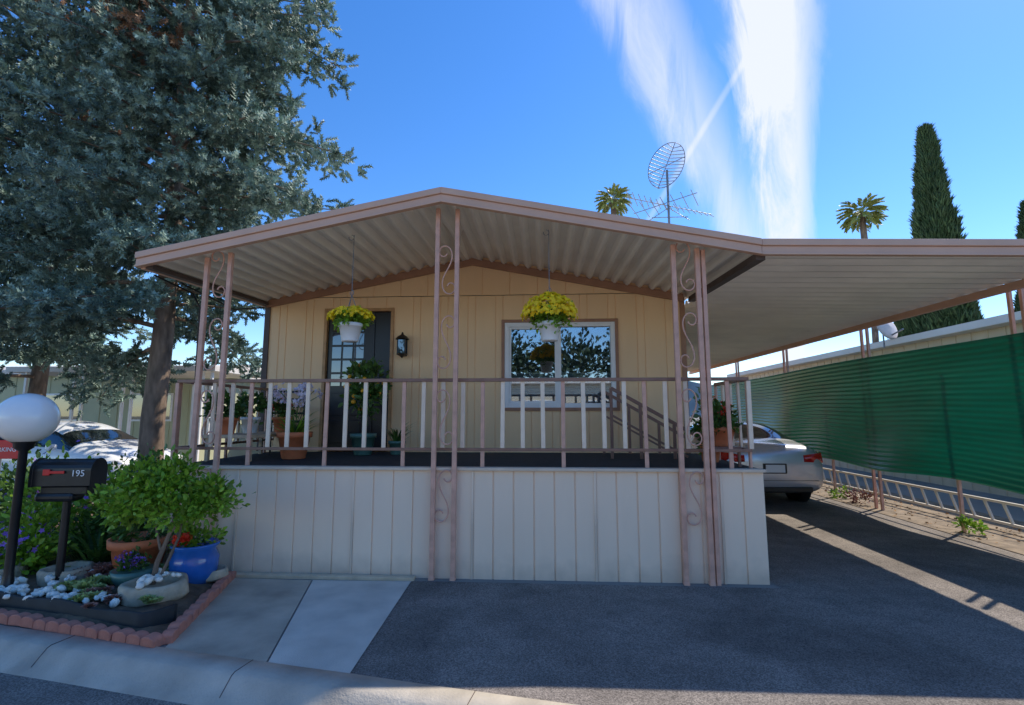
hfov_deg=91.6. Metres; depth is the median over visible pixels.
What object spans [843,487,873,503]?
dry shrub
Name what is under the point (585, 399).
blind slat
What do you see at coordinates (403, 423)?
rail post
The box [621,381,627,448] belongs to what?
baluster
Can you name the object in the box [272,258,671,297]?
gable panel
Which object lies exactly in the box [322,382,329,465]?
rail post
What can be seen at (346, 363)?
door pane
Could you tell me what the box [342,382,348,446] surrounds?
baluster
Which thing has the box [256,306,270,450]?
corner trim
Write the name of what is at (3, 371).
fascia
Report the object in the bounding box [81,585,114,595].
succulent plant
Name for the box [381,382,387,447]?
baluster
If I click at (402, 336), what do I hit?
lantern cap
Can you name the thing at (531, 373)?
blind slat
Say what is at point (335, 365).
door pane
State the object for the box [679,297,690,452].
corner trim
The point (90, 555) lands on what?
agapanthus plant
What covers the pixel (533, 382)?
blind slat
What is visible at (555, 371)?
window sash
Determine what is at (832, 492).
weed plant
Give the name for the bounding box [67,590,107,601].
succulent plant
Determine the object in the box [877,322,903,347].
satellite dish
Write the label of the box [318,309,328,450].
door casing
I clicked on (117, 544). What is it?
terracotta pot plant
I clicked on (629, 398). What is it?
stair rail
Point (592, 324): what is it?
window frame
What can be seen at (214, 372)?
neighbor carport
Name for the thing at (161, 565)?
succulent plant
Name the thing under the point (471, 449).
rail bar
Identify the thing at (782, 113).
sky
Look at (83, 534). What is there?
agapanthus plant
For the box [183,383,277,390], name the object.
rail bar
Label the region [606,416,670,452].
stair rail
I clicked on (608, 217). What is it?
fascia lip
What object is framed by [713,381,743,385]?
rail bar
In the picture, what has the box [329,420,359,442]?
door panel
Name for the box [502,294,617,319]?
wall panel
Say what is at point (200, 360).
post
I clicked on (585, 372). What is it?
blind slat
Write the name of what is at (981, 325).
fascia
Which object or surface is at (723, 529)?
skirt batten
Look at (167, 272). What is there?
eave beam
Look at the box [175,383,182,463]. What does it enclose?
rail post
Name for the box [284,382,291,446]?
baluster
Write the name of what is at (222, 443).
rail bar
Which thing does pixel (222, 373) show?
post
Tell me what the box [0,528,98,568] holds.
agapanthus plant
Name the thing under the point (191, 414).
baluster
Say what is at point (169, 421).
panel rib
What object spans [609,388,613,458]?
stair post
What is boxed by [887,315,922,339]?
cypress tree
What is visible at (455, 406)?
post
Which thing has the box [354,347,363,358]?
door pane
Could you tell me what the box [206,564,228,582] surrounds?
rock
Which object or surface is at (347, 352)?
door pane
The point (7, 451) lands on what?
no parking sign
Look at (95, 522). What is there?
garden shrub
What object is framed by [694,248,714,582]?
post
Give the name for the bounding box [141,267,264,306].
eave beam
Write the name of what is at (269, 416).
baluster
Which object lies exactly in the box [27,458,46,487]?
door
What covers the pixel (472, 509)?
skirt batten
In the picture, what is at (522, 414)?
baluster
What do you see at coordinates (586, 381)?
blind slat
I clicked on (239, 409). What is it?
pot plant
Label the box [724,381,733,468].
rail post
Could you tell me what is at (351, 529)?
skirt batten
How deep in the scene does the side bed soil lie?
7.78 m
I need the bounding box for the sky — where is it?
[0,0,1023,384]
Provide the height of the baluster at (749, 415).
0.680 m
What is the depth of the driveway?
3.72 m
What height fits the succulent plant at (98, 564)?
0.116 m
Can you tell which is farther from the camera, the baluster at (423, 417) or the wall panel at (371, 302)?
the wall panel at (371, 302)
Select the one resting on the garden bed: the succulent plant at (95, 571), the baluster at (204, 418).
the succulent plant at (95, 571)
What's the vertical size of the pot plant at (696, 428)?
0.588 m
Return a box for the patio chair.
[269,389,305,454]
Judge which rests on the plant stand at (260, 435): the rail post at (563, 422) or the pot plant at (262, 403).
the pot plant at (262, 403)
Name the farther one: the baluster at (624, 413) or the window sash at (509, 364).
the window sash at (509, 364)
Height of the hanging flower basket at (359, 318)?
1.221 m
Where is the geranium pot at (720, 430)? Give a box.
[697,396,742,446]
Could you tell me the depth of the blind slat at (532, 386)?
7.29 m
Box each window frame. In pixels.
[131,393,173,420]
[505,323,508,407]
[509,322,609,326]
[509,403,609,407]
[610,322,616,407]
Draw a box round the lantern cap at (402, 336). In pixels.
[396,332,408,339]
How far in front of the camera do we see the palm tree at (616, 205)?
35.91 m
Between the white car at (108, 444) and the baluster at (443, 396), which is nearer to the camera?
the baluster at (443, 396)
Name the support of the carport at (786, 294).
on the side bed soil
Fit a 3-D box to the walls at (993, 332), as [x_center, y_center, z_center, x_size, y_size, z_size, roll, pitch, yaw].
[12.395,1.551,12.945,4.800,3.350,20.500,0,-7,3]
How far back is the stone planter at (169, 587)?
4.09 m
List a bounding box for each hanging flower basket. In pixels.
[326,235,375,342]
[520,230,577,341]
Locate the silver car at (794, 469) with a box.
[690,420,823,501]
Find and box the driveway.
[350,493,1023,704]
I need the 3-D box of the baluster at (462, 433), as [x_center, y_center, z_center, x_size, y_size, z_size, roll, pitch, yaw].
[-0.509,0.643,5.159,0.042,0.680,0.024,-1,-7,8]
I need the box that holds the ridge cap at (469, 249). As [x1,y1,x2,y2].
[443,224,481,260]
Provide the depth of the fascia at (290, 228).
5.19 m
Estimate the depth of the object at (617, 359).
7.14 m
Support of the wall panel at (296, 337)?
on the deck
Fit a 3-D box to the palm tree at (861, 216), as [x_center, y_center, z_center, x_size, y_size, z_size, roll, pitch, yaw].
[24.629,-2.526,34.187,3.192,16.746,3.146,0,-7,3]
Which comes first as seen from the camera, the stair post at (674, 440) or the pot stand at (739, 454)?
the pot stand at (739, 454)
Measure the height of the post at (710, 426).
3.284 m
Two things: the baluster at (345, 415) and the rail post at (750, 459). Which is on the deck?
the rail post at (750, 459)
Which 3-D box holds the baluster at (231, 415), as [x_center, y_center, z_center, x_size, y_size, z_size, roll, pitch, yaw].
[-2.987,0.661,5.306,0.042,0.680,0.024,-1,-7,6]
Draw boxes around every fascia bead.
[134,200,440,266]
[441,200,762,253]
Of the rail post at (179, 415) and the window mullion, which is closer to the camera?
the rail post at (179, 415)
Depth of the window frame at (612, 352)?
7.16 m
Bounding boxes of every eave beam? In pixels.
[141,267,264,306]
[146,265,268,305]
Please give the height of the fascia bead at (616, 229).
0.639 m
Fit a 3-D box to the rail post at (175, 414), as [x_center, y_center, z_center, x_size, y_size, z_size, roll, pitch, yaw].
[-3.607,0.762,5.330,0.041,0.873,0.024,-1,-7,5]
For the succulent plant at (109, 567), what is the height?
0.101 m
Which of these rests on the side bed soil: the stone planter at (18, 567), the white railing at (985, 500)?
the white railing at (985, 500)
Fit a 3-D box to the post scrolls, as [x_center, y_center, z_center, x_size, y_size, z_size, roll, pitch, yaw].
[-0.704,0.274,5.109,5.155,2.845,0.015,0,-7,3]
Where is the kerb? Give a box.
[0,625,574,704]
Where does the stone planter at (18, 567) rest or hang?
on the garden bed
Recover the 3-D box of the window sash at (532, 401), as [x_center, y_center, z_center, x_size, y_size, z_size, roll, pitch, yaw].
[0.306,0.716,7.187,0.635,0.030,0.048,0,-7,3]
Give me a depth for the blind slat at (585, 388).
7.24 m
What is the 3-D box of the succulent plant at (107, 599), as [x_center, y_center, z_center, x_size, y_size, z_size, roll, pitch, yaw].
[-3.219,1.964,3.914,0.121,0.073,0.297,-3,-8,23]
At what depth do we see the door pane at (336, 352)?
7.45 m
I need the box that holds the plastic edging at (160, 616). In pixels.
[0,591,177,627]
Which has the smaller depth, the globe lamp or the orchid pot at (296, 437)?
the globe lamp
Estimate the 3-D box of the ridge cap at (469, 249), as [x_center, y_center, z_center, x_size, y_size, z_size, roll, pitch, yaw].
[-0.650,-1.513,6.489,0.300,0.060,2.600,0,-7,3]
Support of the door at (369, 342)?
on the deck
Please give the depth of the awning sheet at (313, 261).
6.18 m
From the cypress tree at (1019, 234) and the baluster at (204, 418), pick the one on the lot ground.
the cypress tree at (1019, 234)
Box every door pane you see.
[331,360,340,371]
[331,374,340,385]
[332,333,341,344]
[332,347,341,358]
[342,360,351,371]
[342,374,349,385]
[343,347,352,358]
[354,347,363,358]
[355,333,364,344]
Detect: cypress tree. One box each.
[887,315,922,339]
[906,122,980,334]
[973,300,984,319]
[1013,199,1023,311]
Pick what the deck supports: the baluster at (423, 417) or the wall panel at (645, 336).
the wall panel at (645, 336)
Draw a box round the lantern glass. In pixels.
[398,339,406,353]
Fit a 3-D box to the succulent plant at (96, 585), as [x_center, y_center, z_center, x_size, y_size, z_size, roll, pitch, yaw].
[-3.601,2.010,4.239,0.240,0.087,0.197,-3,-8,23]
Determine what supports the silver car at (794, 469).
on the driveway
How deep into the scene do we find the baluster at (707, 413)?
5.00 m
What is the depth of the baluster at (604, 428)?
5.06 m
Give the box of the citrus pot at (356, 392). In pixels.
[338,356,391,455]
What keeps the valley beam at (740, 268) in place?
attached to the carport at (786, 294)
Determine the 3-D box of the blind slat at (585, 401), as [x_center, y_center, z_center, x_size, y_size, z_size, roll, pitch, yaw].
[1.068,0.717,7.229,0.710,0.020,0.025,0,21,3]
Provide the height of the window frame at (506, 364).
1.240 m
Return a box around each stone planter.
[0,559,27,577]
[36,560,94,586]
[118,571,188,606]
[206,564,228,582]
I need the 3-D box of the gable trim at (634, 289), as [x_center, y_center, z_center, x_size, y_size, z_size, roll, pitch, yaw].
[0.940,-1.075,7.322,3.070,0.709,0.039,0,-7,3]
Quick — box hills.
[688,381,700,416]
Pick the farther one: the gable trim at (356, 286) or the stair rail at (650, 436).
the gable trim at (356, 286)
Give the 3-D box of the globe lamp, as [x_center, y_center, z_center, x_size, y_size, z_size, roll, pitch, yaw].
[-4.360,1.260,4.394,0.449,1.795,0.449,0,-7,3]
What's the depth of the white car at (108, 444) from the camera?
9.85 m
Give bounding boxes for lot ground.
[0,464,1023,661]
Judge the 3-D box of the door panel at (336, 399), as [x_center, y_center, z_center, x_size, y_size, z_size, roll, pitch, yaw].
[-2.451,0.762,7.347,0.450,0.330,0.012,0,-7,3]
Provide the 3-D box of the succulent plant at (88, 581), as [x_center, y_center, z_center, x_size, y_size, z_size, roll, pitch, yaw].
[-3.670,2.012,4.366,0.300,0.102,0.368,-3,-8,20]
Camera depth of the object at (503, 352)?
7.25 m
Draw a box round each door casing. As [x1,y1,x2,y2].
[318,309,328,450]
[328,308,390,311]
[387,308,394,451]
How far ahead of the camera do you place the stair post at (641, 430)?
6.03 m
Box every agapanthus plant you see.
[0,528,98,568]
[27,515,141,562]
[36,510,138,558]
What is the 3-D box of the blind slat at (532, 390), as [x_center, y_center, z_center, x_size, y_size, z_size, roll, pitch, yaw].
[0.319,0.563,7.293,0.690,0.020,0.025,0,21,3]
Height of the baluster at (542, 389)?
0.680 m
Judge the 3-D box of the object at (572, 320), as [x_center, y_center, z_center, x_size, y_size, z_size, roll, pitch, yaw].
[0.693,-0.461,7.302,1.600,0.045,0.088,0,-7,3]
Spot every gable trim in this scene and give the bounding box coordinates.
[266,258,472,307]
[472,258,683,301]
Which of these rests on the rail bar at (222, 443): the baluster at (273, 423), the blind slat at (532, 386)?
the baluster at (273, 423)
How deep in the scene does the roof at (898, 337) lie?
11.93 m
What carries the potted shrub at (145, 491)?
in the stone planter at (169, 587)
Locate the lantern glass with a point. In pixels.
(400, 346)
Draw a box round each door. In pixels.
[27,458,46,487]
[326,312,375,446]
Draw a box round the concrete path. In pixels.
[165,572,414,672]
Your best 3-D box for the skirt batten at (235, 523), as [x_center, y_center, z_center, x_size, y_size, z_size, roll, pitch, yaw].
[-2.832,1.729,5.096,0.024,1.040,0.012,0,-7,3]
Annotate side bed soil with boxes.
[813,478,1023,554]
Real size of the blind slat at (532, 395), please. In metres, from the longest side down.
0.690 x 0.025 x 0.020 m
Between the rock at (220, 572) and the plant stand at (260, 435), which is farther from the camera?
the plant stand at (260, 435)
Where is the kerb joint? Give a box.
[31,635,475,704]
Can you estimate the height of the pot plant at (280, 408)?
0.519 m
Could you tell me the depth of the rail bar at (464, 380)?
5.17 m
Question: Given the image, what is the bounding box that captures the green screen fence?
[712,332,1023,531]
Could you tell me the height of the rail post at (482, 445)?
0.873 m
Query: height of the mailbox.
1.208 m
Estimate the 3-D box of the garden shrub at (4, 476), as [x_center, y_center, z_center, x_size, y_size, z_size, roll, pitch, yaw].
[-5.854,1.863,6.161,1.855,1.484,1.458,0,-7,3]
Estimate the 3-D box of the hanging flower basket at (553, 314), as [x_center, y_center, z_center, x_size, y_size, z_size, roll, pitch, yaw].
[0.402,-0.733,5.370,0.625,1.233,0.557,0,-7,3]
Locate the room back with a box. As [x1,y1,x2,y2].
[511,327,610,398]
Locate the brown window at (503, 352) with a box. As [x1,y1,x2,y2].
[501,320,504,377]
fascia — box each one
[2,370,260,378]
[136,194,441,267]
[441,194,761,255]
[727,311,1021,376]
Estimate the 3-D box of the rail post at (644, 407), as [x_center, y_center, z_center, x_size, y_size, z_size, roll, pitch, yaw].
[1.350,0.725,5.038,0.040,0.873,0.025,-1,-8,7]
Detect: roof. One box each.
[0,365,260,371]
[274,292,687,300]
[732,311,1017,373]
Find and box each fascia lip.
[135,187,440,258]
[441,187,761,245]
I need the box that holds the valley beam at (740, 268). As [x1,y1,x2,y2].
[688,255,764,301]
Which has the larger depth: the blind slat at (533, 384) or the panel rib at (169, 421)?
the panel rib at (169, 421)
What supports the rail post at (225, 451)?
on the deck
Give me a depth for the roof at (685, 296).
8.50 m
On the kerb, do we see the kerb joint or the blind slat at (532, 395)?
the kerb joint
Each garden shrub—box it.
[0,440,144,555]
[0,444,91,537]
[0,502,79,577]
[67,443,166,552]
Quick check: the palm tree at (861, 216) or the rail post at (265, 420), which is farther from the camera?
the palm tree at (861, 216)
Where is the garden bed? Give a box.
[0,503,214,633]
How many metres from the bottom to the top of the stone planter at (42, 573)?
0.150 m
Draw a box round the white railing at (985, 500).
[823,468,1023,528]
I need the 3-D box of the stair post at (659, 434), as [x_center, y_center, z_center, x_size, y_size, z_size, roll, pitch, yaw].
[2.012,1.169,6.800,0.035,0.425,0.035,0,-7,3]
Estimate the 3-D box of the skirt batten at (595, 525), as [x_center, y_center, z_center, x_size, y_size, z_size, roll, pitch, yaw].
[0.821,1.702,4.880,0.024,1.040,0.012,0,-7,3]
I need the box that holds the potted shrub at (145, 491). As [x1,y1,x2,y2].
[82,444,255,584]
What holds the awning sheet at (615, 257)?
on the post scrolls
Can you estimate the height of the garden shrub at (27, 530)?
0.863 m
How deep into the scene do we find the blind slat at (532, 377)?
7.31 m
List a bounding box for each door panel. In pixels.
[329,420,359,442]
[331,393,360,414]
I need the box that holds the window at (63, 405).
[46,395,78,418]
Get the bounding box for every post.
[170,383,180,459]
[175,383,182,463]
[185,257,210,533]
[209,252,234,536]
[224,387,230,457]
[245,383,254,465]
[263,391,267,452]
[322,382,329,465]
[400,382,406,466]
[429,208,440,576]
[450,209,459,577]
[480,382,484,466]
[561,381,565,466]
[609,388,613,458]
[627,407,631,453]
[638,405,642,458]
[641,381,648,467]
[657,423,660,453]
[670,244,688,581]
[672,424,676,458]
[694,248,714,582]
[700,249,721,585]
[714,386,720,459]
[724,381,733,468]
[744,381,752,467]
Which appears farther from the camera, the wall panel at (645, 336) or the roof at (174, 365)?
the roof at (174, 365)
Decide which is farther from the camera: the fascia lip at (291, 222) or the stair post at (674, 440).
the stair post at (674, 440)
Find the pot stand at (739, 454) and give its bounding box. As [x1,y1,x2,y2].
[715,446,741,466]
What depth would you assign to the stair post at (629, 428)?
6.82 m
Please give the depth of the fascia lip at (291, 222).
5.18 m
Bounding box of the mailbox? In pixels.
[27,458,107,580]
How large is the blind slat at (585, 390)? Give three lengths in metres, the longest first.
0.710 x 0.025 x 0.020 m
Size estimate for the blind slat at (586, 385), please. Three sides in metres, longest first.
0.710 x 0.025 x 0.020 m
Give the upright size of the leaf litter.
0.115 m
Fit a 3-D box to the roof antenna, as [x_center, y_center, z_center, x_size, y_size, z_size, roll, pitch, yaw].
[2.379,-2.092,7.401,1.461,2.296,0.705,0,-7,3]
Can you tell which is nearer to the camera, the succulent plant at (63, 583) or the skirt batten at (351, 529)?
the succulent plant at (63, 583)
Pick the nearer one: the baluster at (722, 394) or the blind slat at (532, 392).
the baluster at (722, 394)
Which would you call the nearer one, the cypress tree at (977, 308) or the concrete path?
the concrete path
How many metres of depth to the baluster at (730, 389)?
5.48 m
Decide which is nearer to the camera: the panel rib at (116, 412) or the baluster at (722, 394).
the baluster at (722, 394)
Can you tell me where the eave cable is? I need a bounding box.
[154,274,264,378]
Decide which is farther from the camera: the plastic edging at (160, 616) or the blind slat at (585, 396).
the blind slat at (585, 396)
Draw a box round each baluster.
[188,384,193,444]
[190,383,194,438]
[201,385,208,443]
[208,383,217,446]
[227,383,235,446]
[235,388,242,440]
[255,390,260,439]
[265,382,273,446]
[272,396,276,437]
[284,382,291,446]
[303,382,310,446]
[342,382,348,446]
[361,382,367,447]
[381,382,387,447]
[420,382,425,447]
[440,382,445,447]
[460,382,465,447]
[500,382,504,447]
[521,381,524,447]
[540,381,544,447]
[581,381,585,447]
[601,381,606,447]
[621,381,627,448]
[662,381,668,448]
[682,381,690,448]
[706,388,708,439]
[721,385,724,426]
[729,384,734,445]
[736,382,742,446]
[745,381,753,448]
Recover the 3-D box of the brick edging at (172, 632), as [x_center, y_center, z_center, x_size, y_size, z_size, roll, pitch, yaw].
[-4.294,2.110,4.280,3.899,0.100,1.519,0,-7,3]
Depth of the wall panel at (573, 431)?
7.09 m
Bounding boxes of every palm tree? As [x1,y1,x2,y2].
[593,183,631,215]
[836,193,888,342]
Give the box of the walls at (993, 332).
[743,323,1023,498]
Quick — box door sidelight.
[372,312,390,447]
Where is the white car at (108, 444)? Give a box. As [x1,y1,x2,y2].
[0,420,180,484]
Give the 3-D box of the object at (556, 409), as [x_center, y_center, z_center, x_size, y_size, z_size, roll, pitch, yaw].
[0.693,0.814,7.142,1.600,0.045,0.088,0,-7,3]
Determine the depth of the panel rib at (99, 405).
16.20 m
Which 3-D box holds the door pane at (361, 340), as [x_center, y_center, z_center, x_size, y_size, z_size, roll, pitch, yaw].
[-2.284,-0.202,7.459,0.145,0.180,0.010,0,-7,3]
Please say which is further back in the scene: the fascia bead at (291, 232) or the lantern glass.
the lantern glass
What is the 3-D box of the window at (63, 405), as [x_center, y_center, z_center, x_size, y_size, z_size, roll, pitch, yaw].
[-14.754,1.794,16.290,1.280,0.780,0.035,0,-7,3]
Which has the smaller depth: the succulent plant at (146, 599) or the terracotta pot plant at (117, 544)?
the succulent plant at (146, 599)
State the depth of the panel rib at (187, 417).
16.00 m
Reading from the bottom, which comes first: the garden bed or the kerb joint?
the kerb joint
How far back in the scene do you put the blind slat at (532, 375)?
7.31 m
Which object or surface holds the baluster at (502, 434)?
on the rail bar at (471, 449)
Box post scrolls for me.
[198,243,703,525]
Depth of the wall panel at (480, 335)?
7.30 m
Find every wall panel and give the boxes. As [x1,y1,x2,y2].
[264,298,326,451]
[327,297,393,308]
[391,295,501,451]
[501,411,620,452]
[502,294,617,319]
[617,293,685,452]
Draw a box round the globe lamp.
[0,393,60,587]
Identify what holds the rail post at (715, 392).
on the deck
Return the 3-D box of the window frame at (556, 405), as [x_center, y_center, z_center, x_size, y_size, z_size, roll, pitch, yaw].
[0.693,0.760,7.155,1.470,0.065,0.076,0,-7,3]
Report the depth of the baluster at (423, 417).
5.17 m
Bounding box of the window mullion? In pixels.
[557,328,560,402]
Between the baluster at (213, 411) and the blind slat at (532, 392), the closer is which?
the baluster at (213, 411)
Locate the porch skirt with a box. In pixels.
[160,469,769,584]
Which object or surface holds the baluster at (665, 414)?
on the rail bar at (471, 449)
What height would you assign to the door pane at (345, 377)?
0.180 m
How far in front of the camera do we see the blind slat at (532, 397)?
7.27 m
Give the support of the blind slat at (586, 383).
attached to the window
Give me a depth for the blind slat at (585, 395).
7.24 m
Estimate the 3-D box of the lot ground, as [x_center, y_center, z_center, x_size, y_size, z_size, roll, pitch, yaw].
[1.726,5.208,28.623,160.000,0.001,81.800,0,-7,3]
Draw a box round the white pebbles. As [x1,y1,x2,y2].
[0,568,181,607]
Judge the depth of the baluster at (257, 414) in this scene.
6.87 m
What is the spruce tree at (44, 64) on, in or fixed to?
on the lot ground
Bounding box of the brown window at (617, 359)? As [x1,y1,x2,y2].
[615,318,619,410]
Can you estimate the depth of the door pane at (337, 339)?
7.47 m
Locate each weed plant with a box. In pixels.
[827,485,851,498]
[951,514,988,534]
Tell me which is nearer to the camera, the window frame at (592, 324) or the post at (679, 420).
the post at (679, 420)
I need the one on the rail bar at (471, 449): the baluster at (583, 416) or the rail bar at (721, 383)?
the baluster at (583, 416)
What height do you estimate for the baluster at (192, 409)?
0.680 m
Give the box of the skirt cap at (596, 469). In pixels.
[178,465,765,472]
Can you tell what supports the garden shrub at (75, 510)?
on the garden bed
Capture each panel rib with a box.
[97,382,102,422]
[114,387,119,427]
[166,378,172,444]
[184,378,190,456]
[969,333,989,492]
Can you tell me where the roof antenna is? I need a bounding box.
[626,142,713,222]
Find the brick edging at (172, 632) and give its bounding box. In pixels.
[0,571,236,647]
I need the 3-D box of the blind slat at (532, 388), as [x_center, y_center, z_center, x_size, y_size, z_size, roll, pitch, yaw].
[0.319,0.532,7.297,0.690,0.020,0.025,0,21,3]
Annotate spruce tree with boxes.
[0,0,163,395]
[0,0,372,460]
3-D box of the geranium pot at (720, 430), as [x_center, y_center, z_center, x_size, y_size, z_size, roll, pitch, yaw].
[2.197,0.715,5.266,0.420,0.543,0.423,-2,-7,13]
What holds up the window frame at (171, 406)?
attached to the walls at (90, 410)
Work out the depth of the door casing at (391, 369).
7.32 m
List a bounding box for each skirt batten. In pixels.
[231,469,239,570]
[349,470,354,573]
[470,471,473,578]
[593,472,597,581]
[719,473,726,583]
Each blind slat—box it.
[511,372,554,374]
[511,375,554,376]
[511,377,554,377]
[511,382,554,382]
[511,383,554,384]
[511,386,554,387]
[511,388,554,389]
[511,390,554,391]
[511,392,554,393]
[511,394,554,395]
[511,396,554,398]
[511,399,554,400]
[561,372,609,373]
[561,374,609,376]
[561,377,609,377]
[565,381,609,382]
[565,383,609,384]
[565,385,609,386]
[565,388,608,389]
[565,390,608,391]
[565,392,600,393]
[565,394,606,395]
[565,396,608,397]
[565,399,608,400]
[565,401,608,402]
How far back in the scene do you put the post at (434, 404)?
5.07 m
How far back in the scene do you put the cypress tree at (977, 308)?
19.25 m
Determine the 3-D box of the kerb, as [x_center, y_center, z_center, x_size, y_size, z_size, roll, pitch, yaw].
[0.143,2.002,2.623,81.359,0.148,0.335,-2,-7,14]
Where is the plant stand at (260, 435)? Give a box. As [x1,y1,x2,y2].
[203,431,275,460]
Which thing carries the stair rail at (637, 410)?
on the deck
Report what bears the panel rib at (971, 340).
attached to the walls at (993, 332)
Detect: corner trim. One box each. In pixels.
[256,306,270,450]
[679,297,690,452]
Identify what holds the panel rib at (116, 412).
attached to the walls at (90, 410)
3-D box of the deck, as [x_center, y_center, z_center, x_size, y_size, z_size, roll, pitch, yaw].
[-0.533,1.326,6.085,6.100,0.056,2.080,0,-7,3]
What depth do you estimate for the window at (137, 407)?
16.10 m
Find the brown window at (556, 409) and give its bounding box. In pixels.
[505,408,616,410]
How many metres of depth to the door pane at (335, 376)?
7.40 m
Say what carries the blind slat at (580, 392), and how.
attached to the window
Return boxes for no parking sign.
[0,440,17,468]
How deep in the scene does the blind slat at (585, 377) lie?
7.26 m
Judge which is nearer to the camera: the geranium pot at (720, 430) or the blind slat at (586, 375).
the geranium pot at (720, 430)
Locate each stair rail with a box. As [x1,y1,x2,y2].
[605,391,684,437]
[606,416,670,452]
[610,387,700,438]
[613,415,688,457]
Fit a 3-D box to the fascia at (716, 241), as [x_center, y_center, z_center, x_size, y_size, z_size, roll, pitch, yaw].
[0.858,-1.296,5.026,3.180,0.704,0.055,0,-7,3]
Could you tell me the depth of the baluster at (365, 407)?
5.21 m
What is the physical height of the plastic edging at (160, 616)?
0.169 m
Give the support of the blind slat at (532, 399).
attached to the window
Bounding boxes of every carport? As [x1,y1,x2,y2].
[5,365,258,461]
[685,239,1023,509]
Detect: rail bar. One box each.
[174,447,751,451]
[177,377,748,382]
[178,438,273,446]
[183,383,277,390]
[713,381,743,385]
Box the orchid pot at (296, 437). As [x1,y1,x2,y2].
[262,383,324,458]
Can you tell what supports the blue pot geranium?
on the garden bed
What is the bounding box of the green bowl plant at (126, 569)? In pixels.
[109,546,153,586]
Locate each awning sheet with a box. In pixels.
[156,204,468,300]
[446,204,752,298]
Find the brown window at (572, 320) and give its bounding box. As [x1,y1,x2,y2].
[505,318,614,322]
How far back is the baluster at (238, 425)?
6.42 m
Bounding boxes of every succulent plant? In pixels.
[53,579,76,592]
[65,574,112,590]
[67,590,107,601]
[73,566,110,577]
[76,583,106,592]
[80,594,121,608]
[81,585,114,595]
[85,561,110,568]
[90,563,114,572]
[136,594,164,604]
[153,563,168,570]
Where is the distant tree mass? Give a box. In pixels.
[691,386,700,417]
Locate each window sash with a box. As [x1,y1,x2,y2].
[509,327,510,402]
[511,327,537,329]
[511,401,554,402]
[555,342,556,402]
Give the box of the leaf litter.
[818,482,1022,542]
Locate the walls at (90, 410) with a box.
[0,376,259,461]
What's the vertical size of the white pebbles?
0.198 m
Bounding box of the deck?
[187,451,753,467]
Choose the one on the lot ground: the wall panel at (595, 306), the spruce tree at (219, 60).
the spruce tree at (219, 60)
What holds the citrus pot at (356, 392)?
on the deck
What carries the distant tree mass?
on the lot ground
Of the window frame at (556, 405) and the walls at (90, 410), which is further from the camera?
the walls at (90, 410)
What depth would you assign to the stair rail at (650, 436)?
6.02 m
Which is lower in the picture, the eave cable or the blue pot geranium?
the blue pot geranium
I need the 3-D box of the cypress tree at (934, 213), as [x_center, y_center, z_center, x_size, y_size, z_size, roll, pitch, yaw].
[16.908,-2.716,19.497,2.812,13.450,2.806,-5,-9,34]
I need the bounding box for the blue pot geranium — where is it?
[168,519,227,583]
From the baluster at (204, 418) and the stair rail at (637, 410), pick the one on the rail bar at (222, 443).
the baluster at (204, 418)
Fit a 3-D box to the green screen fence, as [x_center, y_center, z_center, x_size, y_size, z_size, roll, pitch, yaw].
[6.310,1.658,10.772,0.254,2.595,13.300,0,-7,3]
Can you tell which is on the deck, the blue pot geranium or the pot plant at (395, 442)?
the pot plant at (395, 442)
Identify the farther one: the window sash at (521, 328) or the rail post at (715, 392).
the window sash at (521, 328)
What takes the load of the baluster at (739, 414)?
on the rail bar
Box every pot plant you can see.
[105,507,175,567]
[199,388,248,434]
[235,389,267,432]
[266,397,297,431]
[386,422,415,454]
[684,411,722,462]
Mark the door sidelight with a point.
(382, 335)
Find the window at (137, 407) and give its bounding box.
[131,395,170,418]
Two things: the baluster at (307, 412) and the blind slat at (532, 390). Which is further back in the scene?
the blind slat at (532, 390)
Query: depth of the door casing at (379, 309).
7.45 m

